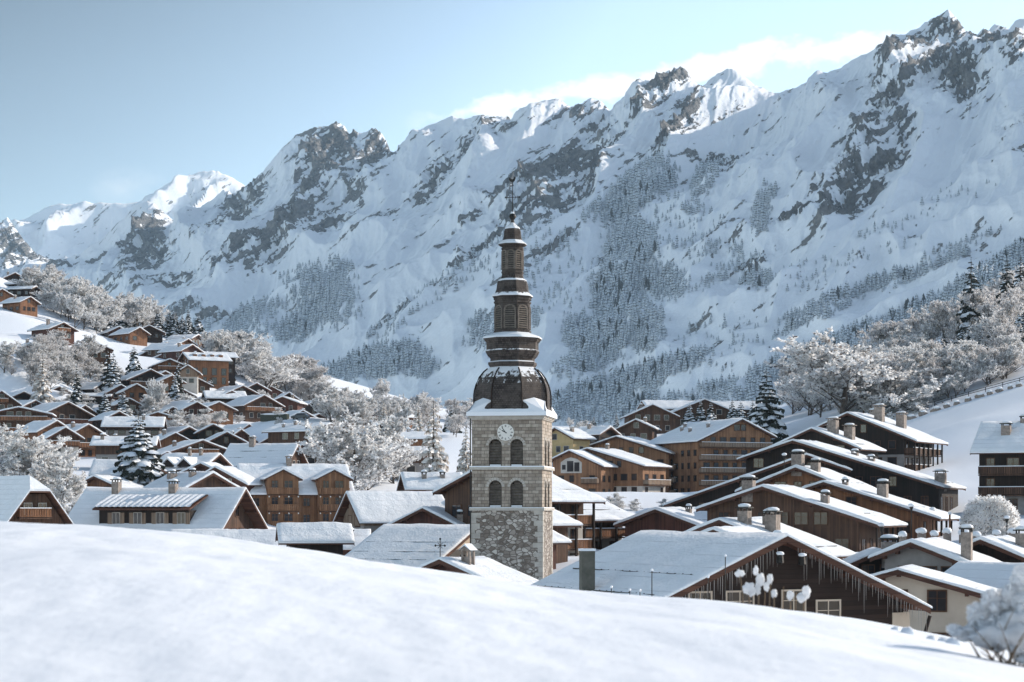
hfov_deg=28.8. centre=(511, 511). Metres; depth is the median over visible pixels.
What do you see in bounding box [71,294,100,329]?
frosted tree
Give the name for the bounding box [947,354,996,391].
frosted tree
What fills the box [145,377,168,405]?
frosted tree
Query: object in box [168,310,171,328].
dark spruce
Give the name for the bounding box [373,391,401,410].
frosted tree
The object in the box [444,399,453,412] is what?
bare tree
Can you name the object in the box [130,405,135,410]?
window
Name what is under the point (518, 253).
lantern window
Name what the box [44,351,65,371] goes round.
frosted tree
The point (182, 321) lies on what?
snowy spruce
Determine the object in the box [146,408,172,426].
chalet
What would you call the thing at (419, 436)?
chalet
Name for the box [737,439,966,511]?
chalet
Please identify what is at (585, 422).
frosted tree
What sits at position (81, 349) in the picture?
bare tree
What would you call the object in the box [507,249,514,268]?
lantern window
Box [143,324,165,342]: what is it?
chalet
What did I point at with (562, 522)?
chalet
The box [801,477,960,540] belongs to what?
chalet
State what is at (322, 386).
frosted tree
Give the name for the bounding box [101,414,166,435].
chalet
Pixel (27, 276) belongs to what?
frosted tree
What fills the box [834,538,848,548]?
window
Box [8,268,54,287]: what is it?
frosted tree
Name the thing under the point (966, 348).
frosted tree
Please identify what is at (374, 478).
bare tree
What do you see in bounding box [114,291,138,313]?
frosted tree
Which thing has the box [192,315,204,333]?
snowy spruce
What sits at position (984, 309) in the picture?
bare tree
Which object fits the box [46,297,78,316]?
frosted tree
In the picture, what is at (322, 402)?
frosted tree
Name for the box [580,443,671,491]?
chalet
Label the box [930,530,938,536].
garden wall post
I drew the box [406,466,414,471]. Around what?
window
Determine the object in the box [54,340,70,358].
frosted tree
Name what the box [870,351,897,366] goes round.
bare tree
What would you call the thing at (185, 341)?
chalet
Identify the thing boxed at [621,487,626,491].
window
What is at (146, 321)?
frosted tree
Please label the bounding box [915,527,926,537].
garden wall post
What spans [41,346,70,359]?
frosted tree
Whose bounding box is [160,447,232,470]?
chalet
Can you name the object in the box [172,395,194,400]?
frosted bush
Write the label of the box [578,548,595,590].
chimney
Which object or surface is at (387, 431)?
frosted tree
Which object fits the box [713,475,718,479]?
window
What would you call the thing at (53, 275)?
frosted tree
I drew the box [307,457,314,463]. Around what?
window
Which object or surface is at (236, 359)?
frosted tree
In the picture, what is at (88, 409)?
chalet
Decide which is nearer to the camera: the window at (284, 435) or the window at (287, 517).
the window at (287, 517)
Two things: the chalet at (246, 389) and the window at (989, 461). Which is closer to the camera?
the window at (989, 461)
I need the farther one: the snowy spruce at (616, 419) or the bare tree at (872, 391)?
the snowy spruce at (616, 419)
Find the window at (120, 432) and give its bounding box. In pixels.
[118,429,125,434]
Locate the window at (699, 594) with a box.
[688,591,712,599]
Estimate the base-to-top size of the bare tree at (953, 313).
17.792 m
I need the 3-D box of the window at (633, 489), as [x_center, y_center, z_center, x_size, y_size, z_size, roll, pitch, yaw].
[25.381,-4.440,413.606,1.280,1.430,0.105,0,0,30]
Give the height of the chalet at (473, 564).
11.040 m
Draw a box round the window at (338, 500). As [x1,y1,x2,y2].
[335,497,342,505]
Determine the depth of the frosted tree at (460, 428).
439.07 m
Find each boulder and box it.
[907,414,916,419]
[918,410,927,415]
[930,406,940,411]
[943,403,949,408]
[964,396,971,401]
[974,392,984,397]
[995,387,1003,392]
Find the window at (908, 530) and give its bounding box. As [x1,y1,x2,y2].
[896,521,910,533]
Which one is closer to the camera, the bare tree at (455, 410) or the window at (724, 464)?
the window at (724, 464)
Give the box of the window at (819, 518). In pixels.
[813,512,827,524]
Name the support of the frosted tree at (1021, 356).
on the ground
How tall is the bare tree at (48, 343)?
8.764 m
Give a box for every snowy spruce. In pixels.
[93,392,112,425]
[102,352,122,390]
[106,317,115,328]
[112,413,165,485]
[116,391,133,415]
[117,312,126,327]
[125,347,141,374]
[152,309,164,330]
[166,376,180,400]
[169,313,178,335]
[179,314,184,333]
[183,315,190,334]
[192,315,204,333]
[442,407,461,432]
[613,412,619,426]
[682,404,696,424]
[694,399,705,421]
[706,403,717,420]
[726,398,737,418]
[735,401,747,419]
[746,402,754,420]
[749,367,788,443]
[958,329,966,343]
[977,323,986,346]
[1014,307,1023,328]
[1018,323,1023,343]
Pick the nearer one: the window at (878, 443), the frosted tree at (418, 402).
the window at (878, 443)
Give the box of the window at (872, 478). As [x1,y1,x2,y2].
[870,476,880,486]
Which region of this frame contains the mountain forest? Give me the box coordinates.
[166,149,1023,425]
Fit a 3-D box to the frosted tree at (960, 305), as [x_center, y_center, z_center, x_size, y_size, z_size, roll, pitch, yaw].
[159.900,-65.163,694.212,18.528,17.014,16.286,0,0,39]
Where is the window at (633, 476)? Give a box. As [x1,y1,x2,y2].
[631,474,636,480]
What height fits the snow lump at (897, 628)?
0.052 m
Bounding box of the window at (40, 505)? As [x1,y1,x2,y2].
[38,503,46,515]
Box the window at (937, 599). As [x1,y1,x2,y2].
[927,590,946,611]
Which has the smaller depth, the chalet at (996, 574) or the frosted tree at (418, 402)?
the chalet at (996, 574)
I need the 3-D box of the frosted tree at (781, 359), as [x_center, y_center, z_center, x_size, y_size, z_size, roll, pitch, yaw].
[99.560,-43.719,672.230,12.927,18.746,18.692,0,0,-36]
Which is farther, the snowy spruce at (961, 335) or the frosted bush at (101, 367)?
the frosted bush at (101, 367)
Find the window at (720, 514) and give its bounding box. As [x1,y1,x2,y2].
[718,512,729,517]
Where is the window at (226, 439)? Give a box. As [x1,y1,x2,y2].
[224,437,228,442]
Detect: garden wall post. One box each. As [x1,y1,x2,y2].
[898,531,906,541]
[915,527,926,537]
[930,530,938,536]
[942,528,951,540]
[958,529,968,542]
[973,531,981,538]
[992,529,1000,535]
[1007,528,1017,536]
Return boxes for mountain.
[0,10,1023,425]
[0,170,243,259]
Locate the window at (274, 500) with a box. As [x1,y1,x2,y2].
[271,497,277,505]
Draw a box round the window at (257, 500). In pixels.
[253,498,259,506]
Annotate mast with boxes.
[651,568,652,595]
[724,554,726,600]
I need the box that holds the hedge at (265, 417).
[260,413,288,421]
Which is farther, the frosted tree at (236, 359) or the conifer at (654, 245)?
the conifer at (654, 245)
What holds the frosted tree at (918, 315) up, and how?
on the ground
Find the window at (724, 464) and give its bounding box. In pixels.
[723,462,727,472]
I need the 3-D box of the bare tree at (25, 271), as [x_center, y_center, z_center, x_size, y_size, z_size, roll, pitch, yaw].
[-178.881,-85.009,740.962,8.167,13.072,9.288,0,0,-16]
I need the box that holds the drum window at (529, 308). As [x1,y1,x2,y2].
[528,306,530,329]
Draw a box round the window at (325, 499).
[323,497,328,505]
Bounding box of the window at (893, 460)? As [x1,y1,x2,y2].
[887,457,896,464]
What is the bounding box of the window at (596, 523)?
[595,522,598,535]
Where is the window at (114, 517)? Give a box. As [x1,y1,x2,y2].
[108,512,123,523]
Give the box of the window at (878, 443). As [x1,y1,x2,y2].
[874,440,880,446]
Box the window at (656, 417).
[654,415,659,419]
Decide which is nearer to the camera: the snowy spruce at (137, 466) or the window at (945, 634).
the window at (945, 634)
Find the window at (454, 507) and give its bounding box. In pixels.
[451,504,460,516]
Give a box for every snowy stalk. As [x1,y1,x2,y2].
[734,569,744,602]
[742,582,755,603]
[753,565,764,604]
[763,574,772,606]
[771,589,776,607]
[787,590,793,609]
[796,585,810,610]
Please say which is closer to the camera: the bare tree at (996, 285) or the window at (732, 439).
the window at (732, 439)
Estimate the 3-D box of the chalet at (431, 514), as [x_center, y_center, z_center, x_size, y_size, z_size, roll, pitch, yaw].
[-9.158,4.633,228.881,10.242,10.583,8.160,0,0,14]
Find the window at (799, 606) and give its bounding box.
[781,589,805,611]
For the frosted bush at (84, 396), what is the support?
on the ground
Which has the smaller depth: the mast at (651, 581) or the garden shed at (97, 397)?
the mast at (651, 581)
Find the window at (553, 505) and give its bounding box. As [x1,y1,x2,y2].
[552,504,561,511]
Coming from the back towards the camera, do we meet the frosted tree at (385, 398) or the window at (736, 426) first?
the frosted tree at (385, 398)
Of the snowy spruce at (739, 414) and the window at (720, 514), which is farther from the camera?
the snowy spruce at (739, 414)
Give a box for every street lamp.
[782,453,786,468]
[878,522,885,535]
[908,503,913,537]
[1004,515,1009,534]
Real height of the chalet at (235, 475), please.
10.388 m
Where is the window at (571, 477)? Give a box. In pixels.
[569,475,573,481]
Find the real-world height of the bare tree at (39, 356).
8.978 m
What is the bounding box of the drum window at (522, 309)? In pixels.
[518,304,527,328]
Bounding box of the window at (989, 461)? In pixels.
[986,458,994,472]
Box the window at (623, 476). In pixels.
[621,474,626,480]
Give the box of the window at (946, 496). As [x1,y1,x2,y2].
[946,496,947,511]
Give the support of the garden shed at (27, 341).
on the ground
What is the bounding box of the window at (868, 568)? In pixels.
[861,564,874,573]
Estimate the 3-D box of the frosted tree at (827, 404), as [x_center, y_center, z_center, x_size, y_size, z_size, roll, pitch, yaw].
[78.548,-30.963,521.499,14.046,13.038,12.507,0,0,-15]
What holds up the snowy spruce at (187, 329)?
on the ground
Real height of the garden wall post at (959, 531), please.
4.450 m
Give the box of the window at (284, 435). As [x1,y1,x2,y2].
[282,433,287,438]
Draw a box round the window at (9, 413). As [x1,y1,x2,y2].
[7,411,12,420]
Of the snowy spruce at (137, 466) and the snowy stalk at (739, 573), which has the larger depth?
the snowy spruce at (137, 466)
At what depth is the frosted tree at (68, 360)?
555.40 m
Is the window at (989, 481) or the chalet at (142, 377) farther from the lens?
the chalet at (142, 377)
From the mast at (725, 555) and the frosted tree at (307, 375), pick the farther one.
the frosted tree at (307, 375)
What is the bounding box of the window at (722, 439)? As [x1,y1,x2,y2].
[720,437,726,441]
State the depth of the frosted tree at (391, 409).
477.10 m
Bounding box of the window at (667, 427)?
[665,425,669,430]
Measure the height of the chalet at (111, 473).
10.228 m
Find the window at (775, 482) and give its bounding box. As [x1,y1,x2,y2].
[774,481,786,484]
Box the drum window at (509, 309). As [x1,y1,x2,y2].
[504,304,515,327]
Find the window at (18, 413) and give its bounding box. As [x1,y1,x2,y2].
[16,411,21,420]
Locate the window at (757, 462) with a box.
[753,458,763,467]
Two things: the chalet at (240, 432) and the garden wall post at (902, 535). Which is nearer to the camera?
the garden wall post at (902, 535)
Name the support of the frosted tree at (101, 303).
on the ground
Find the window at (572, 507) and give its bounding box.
[570,505,578,513]
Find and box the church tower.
[466,177,556,579]
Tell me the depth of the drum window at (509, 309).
181.61 m
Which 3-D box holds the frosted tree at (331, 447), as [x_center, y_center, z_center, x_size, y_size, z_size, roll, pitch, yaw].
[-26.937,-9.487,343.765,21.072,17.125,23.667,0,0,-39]
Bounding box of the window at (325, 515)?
[323,513,328,520]
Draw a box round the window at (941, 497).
[940,496,942,509]
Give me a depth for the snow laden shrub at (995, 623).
8.55 m
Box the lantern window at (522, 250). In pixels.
[522,250,523,270]
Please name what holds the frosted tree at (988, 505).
on the ground
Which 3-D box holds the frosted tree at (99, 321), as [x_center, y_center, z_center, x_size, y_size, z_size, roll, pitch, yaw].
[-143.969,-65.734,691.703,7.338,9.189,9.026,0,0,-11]
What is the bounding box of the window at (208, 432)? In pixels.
[206,430,211,435]
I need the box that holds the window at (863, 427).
[860,424,866,432]
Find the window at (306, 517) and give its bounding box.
[303,514,309,521]
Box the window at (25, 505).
[23,503,31,515]
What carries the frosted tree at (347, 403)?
on the ground
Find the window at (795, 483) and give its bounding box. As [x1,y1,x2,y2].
[793,481,801,487]
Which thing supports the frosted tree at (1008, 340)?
on the ground
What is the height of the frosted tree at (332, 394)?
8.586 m
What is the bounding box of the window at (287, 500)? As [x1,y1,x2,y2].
[284,497,292,505]
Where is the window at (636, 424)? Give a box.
[634,422,638,427]
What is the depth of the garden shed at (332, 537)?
198.64 m
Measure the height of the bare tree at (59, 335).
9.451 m
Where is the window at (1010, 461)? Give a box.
[1007,458,1018,472]
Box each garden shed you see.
[17,338,34,347]
[83,393,112,403]
[275,522,354,554]
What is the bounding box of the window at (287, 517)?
[284,513,292,520]
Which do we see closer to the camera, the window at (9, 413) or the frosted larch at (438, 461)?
the frosted larch at (438, 461)
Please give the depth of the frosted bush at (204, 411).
504.35 m
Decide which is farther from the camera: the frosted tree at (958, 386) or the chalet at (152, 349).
the chalet at (152, 349)
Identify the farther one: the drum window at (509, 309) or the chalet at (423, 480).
the chalet at (423, 480)
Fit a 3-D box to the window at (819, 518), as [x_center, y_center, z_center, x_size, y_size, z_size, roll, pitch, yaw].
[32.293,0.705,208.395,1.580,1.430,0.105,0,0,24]
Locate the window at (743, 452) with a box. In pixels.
[741,450,747,454]
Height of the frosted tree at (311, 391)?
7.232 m
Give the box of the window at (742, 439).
[740,437,745,446]
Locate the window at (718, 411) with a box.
[716,409,721,414]
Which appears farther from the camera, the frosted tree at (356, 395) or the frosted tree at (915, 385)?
the frosted tree at (356, 395)
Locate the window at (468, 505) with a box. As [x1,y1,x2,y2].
[467,504,471,516]
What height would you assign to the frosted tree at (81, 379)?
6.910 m
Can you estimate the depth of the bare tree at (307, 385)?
658.83 m
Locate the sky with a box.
[0,0,1023,221]
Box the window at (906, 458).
[905,457,908,464]
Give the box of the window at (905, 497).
[904,496,911,500]
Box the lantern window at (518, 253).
[515,249,521,268]
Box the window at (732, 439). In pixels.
[730,437,735,446]
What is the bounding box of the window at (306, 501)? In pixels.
[303,498,309,506]
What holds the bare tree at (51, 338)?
on the ground
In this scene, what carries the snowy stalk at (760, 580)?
on the ground
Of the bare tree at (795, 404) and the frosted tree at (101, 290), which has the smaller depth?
the bare tree at (795, 404)
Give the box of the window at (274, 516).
[271,513,277,522]
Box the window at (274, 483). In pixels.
[271,480,277,489]
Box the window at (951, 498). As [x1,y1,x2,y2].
[950,497,952,509]
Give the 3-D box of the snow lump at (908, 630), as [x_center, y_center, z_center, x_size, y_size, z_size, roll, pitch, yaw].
[2.508,0.770,12.601,0.109,0.084,0.096,0,0,0]
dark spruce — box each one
[70,369,83,404]
[99,347,111,390]
[163,314,170,337]
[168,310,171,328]
[175,362,183,392]
[177,323,180,334]
[940,327,947,348]
[953,257,981,344]
[985,325,992,349]
[995,259,1014,347]
[1013,253,1023,317]
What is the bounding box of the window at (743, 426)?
[741,424,745,430]
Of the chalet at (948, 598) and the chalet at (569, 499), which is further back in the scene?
the chalet at (569, 499)
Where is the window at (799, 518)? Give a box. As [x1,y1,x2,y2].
[793,512,807,524]
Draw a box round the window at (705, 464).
[703,462,709,471]
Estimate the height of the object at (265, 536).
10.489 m
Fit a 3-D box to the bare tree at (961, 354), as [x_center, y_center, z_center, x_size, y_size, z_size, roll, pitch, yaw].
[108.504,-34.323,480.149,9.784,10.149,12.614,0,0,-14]
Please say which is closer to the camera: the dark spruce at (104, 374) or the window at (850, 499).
the window at (850, 499)
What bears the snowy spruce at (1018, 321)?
on the ground
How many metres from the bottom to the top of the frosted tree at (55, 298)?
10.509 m
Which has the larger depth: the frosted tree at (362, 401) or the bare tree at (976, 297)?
the bare tree at (976, 297)
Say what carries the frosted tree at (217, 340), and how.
on the ground
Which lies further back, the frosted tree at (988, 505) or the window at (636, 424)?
the window at (636, 424)
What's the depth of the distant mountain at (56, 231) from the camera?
9631.93 m
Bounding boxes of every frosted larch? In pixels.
[29,351,55,402]
[335,400,344,425]
[354,403,364,428]
[378,400,389,424]
[393,405,405,431]
[411,405,425,430]
[419,399,448,471]
[456,429,471,473]
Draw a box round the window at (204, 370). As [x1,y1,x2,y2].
[202,368,207,374]
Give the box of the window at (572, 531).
[570,529,574,538]
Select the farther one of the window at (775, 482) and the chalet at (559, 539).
the window at (775, 482)
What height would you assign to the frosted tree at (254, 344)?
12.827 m
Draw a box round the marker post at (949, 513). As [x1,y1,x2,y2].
[948,512,951,527]
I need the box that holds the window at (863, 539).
[862,538,865,549]
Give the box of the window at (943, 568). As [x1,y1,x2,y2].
[941,566,950,571]
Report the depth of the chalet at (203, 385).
591.27 m
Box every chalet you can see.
[0,288,13,301]
[0,295,40,316]
[0,390,21,409]
[0,406,56,435]
[0,475,73,523]
[1,271,21,280]
[4,281,16,285]
[4,284,41,300]
[9,391,31,399]
[14,418,69,439]
[17,399,41,407]
[27,318,78,345]
[32,401,94,424]
[39,426,84,458]
[52,385,71,393]
[66,421,108,456]
[68,477,268,530]
[77,341,113,364]
[77,404,97,424]
[80,380,101,392]
[85,474,143,487]
[88,408,128,431]
[88,459,159,475]
[89,433,160,458]
[98,326,122,338]
[100,382,125,401]
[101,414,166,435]
[109,326,150,345]
[110,395,142,415]
[110,464,169,474]
[115,383,148,401]
[120,369,164,388]
[121,351,137,353]
[137,351,147,356]
[141,341,182,356]
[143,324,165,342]
[143,468,239,487]
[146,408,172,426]
[147,358,183,374]
[154,373,186,397]
[155,439,226,454]
[156,429,189,448]
[157,342,204,360]
[157,451,170,455]
[158,370,174,375]
[159,406,177,413]
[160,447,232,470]
[161,398,194,407]
[161,424,196,439]
[162,337,197,345]
[166,334,201,347]
[167,388,197,397]
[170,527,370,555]
[174,363,202,393]
[176,401,212,422]
[177,351,232,388]
[179,461,222,471]
[193,423,224,439]
[194,390,236,400]
[198,378,213,392]
[201,389,246,402]
[202,401,237,424]
[204,351,238,385]
[205,430,248,454]
[206,465,264,498]
[214,384,259,394]
[222,427,258,442]
[223,423,251,429]
[223,435,308,465]
[225,394,284,421]
[236,454,354,525]
[244,382,271,393]
[258,437,267,443]
[261,420,336,442]
[267,386,283,398]
[274,392,307,407]
[274,394,307,412]
[285,408,317,417]
[300,443,317,463]
[301,399,316,413]
[312,413,328,418]
[333,490,444,533]
[345,523,471,566]
[364,420,382,434]
[372,406,415,427]
[387,506,464,524]
[394,427,432,468]
[395,446,428,480]
[396,470,462,498]
[417,538,538,584]
[432,470,605,555]
[531,530,932,631]
[552,426,596,456]
[552,449,617,491]
[552,530,571,568]
[553,510,582,563]
[578,423,621,443]
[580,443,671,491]
[583,501,633,549]
[589,435,675,492]
[613,503,706,536]
[615,417,660,439]
[620,403,679,433]
[636,399,761,417]
[650,418,776,492]
[662,453,852,507]
[671,398,732,427]
[683,503,855,559]
[694,474,907,551]
[702,526,782,532]
[735,449,876,492]
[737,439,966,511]
[770,416,886,458]
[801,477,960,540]
[815,403,948,470]
[842,534,899,573]
[868,524,1001,571]
[870,564,997,640]
[944,561,1023,588]
[959,526,1023,562]
[970,414,1023,515]
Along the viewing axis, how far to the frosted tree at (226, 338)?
669.59 m
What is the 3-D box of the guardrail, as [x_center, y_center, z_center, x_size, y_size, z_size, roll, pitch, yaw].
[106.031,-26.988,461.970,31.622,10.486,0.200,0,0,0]
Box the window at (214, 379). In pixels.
[212,377,216,384]
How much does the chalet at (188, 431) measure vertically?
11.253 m
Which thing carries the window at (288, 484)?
in the chalet at (288, 491)
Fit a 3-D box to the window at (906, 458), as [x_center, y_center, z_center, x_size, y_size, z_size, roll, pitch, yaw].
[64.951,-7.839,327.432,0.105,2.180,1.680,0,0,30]
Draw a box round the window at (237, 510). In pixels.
[235,505,238,516]
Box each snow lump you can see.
[891,626,900,630]
[900,627,916,634]
[926,635,936,639]
[937,637,947,641]
[945,637,962,645]
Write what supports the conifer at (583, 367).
on the mountain at (892, 128)
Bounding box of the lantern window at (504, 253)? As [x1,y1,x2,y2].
[501,250,506,269]
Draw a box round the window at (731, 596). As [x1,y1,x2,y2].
[726,590,754,604]
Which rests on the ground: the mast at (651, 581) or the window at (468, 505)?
the mast at (651, 581)
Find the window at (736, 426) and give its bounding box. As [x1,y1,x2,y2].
[734,424,739,430]
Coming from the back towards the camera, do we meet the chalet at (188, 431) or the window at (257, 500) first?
the chalet at (188, 431)
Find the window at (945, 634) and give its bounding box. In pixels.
[929,632,950,636]
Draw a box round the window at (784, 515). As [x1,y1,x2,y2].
[776,512,788,524]
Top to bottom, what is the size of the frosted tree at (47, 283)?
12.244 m
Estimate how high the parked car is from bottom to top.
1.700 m
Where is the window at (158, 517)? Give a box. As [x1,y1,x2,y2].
[152,512,168,523]
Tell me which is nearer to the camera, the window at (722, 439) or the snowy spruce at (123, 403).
the window at (722, 439)
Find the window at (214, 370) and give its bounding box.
[212,368,216,374]
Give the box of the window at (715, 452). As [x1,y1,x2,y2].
[713,450,718,459]
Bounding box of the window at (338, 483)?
[335,480,343,489]
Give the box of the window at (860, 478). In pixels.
[855,476,862,481]
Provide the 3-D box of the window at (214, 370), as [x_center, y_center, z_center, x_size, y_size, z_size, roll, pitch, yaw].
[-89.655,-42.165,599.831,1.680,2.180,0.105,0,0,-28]
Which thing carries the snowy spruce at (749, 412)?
on the ground
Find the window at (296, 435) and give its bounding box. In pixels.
[294,433,298,438]
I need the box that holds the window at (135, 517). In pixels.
[129,512,145,523]
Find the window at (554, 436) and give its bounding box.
[552,434,556,439]
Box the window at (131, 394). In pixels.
[129,392,133,397]
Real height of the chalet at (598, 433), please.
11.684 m
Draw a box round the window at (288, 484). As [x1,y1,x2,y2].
[284,480,292,489]
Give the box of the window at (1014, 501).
[1009,499,1017,509]
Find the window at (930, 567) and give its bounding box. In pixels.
[921,566,936,570]
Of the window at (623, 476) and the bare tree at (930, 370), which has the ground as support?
the bare tree at (930, 370)
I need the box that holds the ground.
[0,277,1023,681]
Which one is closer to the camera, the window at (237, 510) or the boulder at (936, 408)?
the window at (237, 510)
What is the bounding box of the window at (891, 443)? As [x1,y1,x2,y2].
[888,440,895,448]
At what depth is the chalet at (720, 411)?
540.60 m
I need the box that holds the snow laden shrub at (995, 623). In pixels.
[946,564,1023,665]
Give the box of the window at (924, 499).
[921,496,928,505]
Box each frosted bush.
[58,387,70,394]
[62,393,72,402]
[80,393,97,405]
[91,373,101,381]
[92,364,106,379]
[124,408,138,416]
[133,404,150,415]
[138,395,169,409]
[140,394,151,404]
[143,405,157,411]
[166,414,189,426]
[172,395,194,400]
[195,408,213,427]
[200,414,211,426]
[273,408,283,417]
[606,496,623,507]
[610,492,626,501]
[614,501,623,509]
[615,496,627,506]
[629,498,640,505]
[629,500,642,510]
[656,498,667,506]
[878,392,904,414]
[902,388,934,408]
[907,388,932,409]
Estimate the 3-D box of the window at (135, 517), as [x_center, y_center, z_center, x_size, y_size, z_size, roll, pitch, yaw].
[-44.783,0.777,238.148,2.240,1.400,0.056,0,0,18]
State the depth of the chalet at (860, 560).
160.98 m
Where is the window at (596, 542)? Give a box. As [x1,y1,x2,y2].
[595,541,598,548]
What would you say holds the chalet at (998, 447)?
on the ground
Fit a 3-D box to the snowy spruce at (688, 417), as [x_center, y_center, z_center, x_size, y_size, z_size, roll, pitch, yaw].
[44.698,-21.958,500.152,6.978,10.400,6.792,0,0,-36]
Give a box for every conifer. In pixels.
[581,359,586,370]
[645,278,650,289]
[652,240,656,251]
[757,274,761,285]
[836,286,839,296]
[902,267,906,278]
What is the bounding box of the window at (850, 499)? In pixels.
[846,496,856,505]
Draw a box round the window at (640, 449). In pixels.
[638,447,643,452]
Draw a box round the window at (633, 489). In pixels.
[631,487,636,491]
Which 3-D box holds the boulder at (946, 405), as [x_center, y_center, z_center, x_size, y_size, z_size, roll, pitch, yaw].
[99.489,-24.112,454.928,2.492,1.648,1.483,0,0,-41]
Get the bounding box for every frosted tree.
[0,340,20,372]
[0,423,16,455]
[0,424,73,474]
[0,436,81,489]
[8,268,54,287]
[14,342,34,363]
[19,273,43,292]
[19,342,57,366]
[23,264,41,273]
[27,458,86,513]
[30,281,68,311]
[32,267,60,287]
[37,291,71,317]
[39,278,56,308]
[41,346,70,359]
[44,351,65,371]
[44,369,63,389]
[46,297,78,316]
[48,281,91,318]
[51,360,84,385]
[52,294,72,320]
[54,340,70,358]
[57,275,95,296]
[59,352,74,378]
[62,283,73,291]
[62,363,89,386]
[65,293,101,328]
[65,351,78,368]
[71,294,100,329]
[71,345,90,354]
[72,276,87,288]
[73,333,108,356]
[76,359,102,378]
[85,292,112,311]
[86,280,102,295]
[88,310,107,333]
[93,304,120,330]
[96,292,131,316]
[97,286,108,293]
[102,299,124,322]
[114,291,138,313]
[122,303,147,326]
[124,299,156,325]
[126,300,150,325]
[134,294,154,325]
[140,312,155,326]
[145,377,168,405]
[148,299,169,324]
[163,408,189,420]
[177,393,188,399]
[185,414,208,428]
[198,329,235,350]
[199,331,212,349]
[201,330,226,351]
[208,410,229,424]
[218,335,249,351]
[221,339,248,353]
[223,345,252,374]
[233,329,271,341]
[233,414,244,423]
[234,331,272,348]
[235,344,306,388]
[237,343,277,365]
[242,370,262,383]
[244,340,268,350]
[256,357,297,388]
[274,417,284,423]
[279,353,310,364]
[293,363,308,389]
[293,364,333,389]
[296,408,427,489]
[298,377,333,398]
[301,384,319,399]
[308,423,322,450]
[309,386,349,416]
[310,394,354,422]
[334,423,412,481]
[337,387,351,402]
[340,400,367,415]
[345,394,379,421]
[345,403,375,425]
[348,389,365,402]
[364,378,390,401]
[366,397,378,417]
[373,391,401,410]
[374,415,419,483]
[375,399,400,415]
[387,407,414,424]
[394,397,414,411]
[405,397,439,417]
[406,393,435,411]
[416,390,443,411]
[440,414,463,434]
[458,398,472,407]
[460,415,471,429]
[566,417,573,424]
[578,420,587,425]
[763,327,952,418]
[774,367,820,414]
[778,355,800,374]
[780,382,827,417]
[787,374,837,415]
[842,343,903,356]
[848,379,888,412]
[862,344,896,355]
[872,333,908,348]
[884,325,913,347]
[888,339,942,357]
[892,346,942,380]
[893,347,911,360]
[903,375,940,400]
[904,332,932,344]
[907,307,931,329]
[907,364,926,378]
[913,320,943,343]
[922,341,963,366]
[931,372,967,398]
[941,374,971,396]
[942,291,965,324]
[944,340,977,363]
[944,366,961,382]
[947,303,963,329]
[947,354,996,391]
[951,319,981,342]
[958,494,1020,535]
[960,339,986,353]
[962,308,1003,343]
[973,353,1004,385]
[993,343,1022,378]
[993,346,1023,370]
[994,334,1023,372]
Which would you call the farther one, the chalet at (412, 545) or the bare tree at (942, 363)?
the bare tree at (942, 363)
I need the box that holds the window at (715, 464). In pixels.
[713,462,718,472]
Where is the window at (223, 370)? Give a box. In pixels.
[221,368,226,375]
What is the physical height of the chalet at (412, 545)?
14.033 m
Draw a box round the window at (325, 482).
[323,480,328,489]
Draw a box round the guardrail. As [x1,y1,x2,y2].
[905,377,1022,412]
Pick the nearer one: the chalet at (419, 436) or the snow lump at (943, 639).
the snow lump at (943, 639)
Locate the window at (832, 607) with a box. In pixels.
[815,599,840,616]
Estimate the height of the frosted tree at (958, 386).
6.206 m
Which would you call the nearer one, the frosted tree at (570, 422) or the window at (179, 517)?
the window at (179, 517)
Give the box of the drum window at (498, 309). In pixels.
[495,305,501,328]
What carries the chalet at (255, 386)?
on the ground
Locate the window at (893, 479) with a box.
[889,476,896,486]
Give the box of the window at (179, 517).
[173,512,189,523]
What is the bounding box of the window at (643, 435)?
[641,433,646,438]
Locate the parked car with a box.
[291,412,309,418]
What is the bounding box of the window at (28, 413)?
[26,411,30,420]
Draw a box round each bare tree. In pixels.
[1,355,16,374]
[21,266,39,284]
[22,361,37,385]
[23,352,53,376]
[25,335,51,351]
[28,333,66,353]
[28,335,65,358]
[41,264,55,272]
[46,329,77,350]
[50,269,70,278]
[55,340,68,349]
[59,346,88,366]
[66,349,98,377]
[78,347,88,353]
[274,380,296,390]
[282,352,309,366]
[283,359,303,385]
[292,378,307,395]
[299,380,320,400]
[300,357,334,380]
[303,366,328,384]
[318,418,358,449]
[356,443,390,489]
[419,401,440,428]
[443,398,465,417]
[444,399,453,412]
[446,415,465,436]
[460,407,468,428]
[771,369,802,413]
[832,399,861,411]
[854,319,903,347]
[858,360,896,387]
[867,363,908,394]
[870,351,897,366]
[876,337,912,350]
[883,352,912,364]
[888,321,919,337]
[891,380,913,409]
[901,375,945,401]
[902,315,935,340]
[909,314,948,343]
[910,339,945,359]
[921,297,956,343]
[922,369,944,399]
[923,358,943,377]
[927,367,950,398]
[929,353,960,375]
[940,306,965,344]
[943,349,975,374]
[945,295,967,334]
[946,349,975,383]
[955,287,1005,333]
[964,289,1001,305]
[970,345,1011,383]
[974,350,1009,384]
[977,301,1012,320]
[978,318,1008,347]
[980,288,999,317]
[982,271,1016,291]
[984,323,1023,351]
[989,295,1023,347]
[991,278,1023,319]
[995,283,1023,326]
[995,344,1023,379]
[1009,265,1023,279]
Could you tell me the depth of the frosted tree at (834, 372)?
464.35 m
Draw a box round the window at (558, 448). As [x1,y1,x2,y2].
[556,446,560,451]
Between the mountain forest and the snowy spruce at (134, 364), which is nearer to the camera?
the snowy spruce at (134, 364)
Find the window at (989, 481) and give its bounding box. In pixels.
[986,478,994,494]

